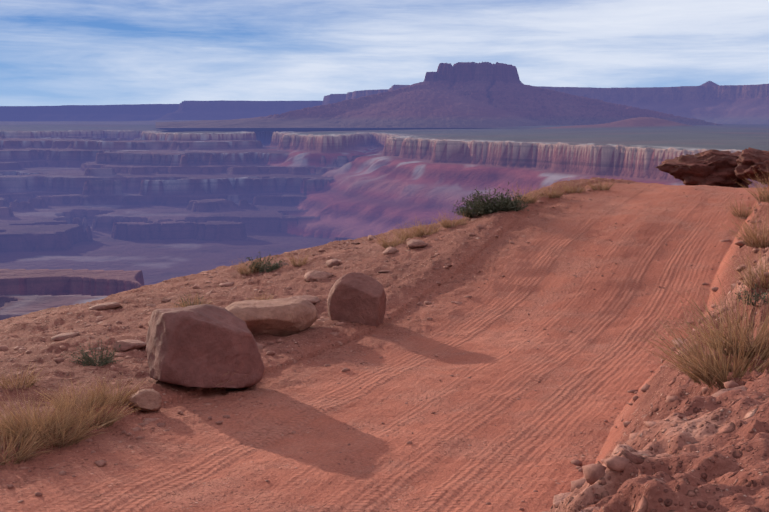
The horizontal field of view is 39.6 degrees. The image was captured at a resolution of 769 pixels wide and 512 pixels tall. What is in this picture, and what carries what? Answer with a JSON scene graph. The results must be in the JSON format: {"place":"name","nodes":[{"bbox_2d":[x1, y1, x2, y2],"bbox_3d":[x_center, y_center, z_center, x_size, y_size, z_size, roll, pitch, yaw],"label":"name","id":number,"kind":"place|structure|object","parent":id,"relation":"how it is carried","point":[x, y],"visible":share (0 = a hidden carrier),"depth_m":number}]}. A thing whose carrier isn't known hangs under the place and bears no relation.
{"place":"outdoors","nodes":[
{"label":"outdoors","id":0,"kind":"place"},
{"bbox_2d":[0,177,768,511],"bbox_3d":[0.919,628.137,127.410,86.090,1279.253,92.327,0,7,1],"label":"ground","id":1,"kind":"structure","parent":0,"point":[712,455],"depth_m":10.17},
{"bbox_2d":[128,389,161,411],"bbox_3d":[-2.082,1.271,9.297,0.292,0.220,0.228,0,7,1],"label":"rock","id":2,"kind":"object","parent":1,"relation":"on","point":[150,399],"visible":0.81,"depth_m":9.24},
{"bbox_2d":[146,304,264,387],"bbox_3d":[-1.748,0.880,10.268,1.074,0.833,0.814,-5,8,-33],"label":"boulder","id":3,"kind":"object","parent":1,"relation":"on","point":[207,346],"visible":1,"depth_m":9.96},
{"bbox_2d":[51,235,426,351],"bbox_3d":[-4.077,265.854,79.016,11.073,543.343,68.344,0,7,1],"label":"rock slabs","id":4,"kind":"object","parent":1,"relation":"on","point":[309,276],"visible":0.58,"depth_m":15.11},
{"bbox_2d":[225,298,317,336],"bbox_3d":[-1.371,0.762,12.832,1.214,0.429,0.790,-2,7,-14],"label":"flat boulder","id":5,"kind":"object","parent":1,"relation":"on","point":[282,317],"visible":0.85,"depth_m":12.61},
{"bbox_2d":[5,177,598,417],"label":"stones","id":6,"kind":"object","parent":1,"relation":"on","point":[169,300],"visible":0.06,"depth_m":15.66},
{"bbox_2d":[0,179,641,502],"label":"stones","id":7,"kind":"object","parent":1,"relation":"on","point":[100,463],"visible":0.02,"depth_m":13.15},
{"bbox_2d":[327,272,386,326],"bbox_3d":[-0.347,0.540,13.597,0.760,0.665,0.486,2,7,15],"label":"round boulder","id":8,"kind":"object","parent":1,"relation":"on","point":[355,297],"visible":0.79,"depth_m":13.39},
{"bbox_2d":[2,185,761,509],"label":"road stones","id":9,"kind":"object","parent":1,"relation":"on","point":[181,413],"depth_m":10.04},
{"bbox_2d":[0,167,768,465],"bbox_3d":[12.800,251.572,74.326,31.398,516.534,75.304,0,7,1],"label":"grass tufts","id":10,"kind":"object","parent":1,"relation":"on","point":[705,373],"visible":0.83,"depth_m":8.25},
{"bbox_2d":[61,182,768,366],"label":"shrubs","id":11,"kind":"object","parent":1,"relation":"on","point":[482,205],"visible":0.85,"depth_m":18.98},
{"bbox_2d":[521,184,768,511],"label":"bank stones","id":12,"kind":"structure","parent":1,"relation":"on","point":[593,473],"depth_m":5.06},
{"bbox_2d":[655,149,752,187],"bbox_3d":[10.930,-2.731,36.147,3.454,1.767,2.255,0,7,1],"label":"rock outcrop","id":13,"kind":"object","parent":1,"relation":"on","point":[712,167],"visible":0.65,"depth_m":35.41},
{"bbox_2d":[735,147,768,184],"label":"rock outcrop","id":14,"kind":"object","parent":1,"relation":"on","point":[749,159],"visible":0.98,"depth_m":33.24},
{"bbox_2d":[0,117,768,319],"bbox_3d":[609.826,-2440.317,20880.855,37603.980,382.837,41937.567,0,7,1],"label":"terrain","id":15,"kind":"structure","parent":0,"point":[90,212],"depth_m":3567.88},
{"bbox_2d":[156,62,721,127],"bbox_3d":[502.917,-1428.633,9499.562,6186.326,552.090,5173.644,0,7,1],"label":"butte","id":16,"kind":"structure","parent":15,"relation":"on","point":[471,95],"depth_m":8374.44},
{"bbox_2d":[0,81,768,124],"bbox_3d":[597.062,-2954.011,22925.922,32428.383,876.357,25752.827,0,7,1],"label":"distant mesas","id":17,"kind":"structure","parent":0,"point":[710,101],"depth_m":13962.05},
{"bbox_2d":[0,0,768,105],"label":"sky","id":18,"kind":"structure","parent":0,"point":[53,52]}
]}

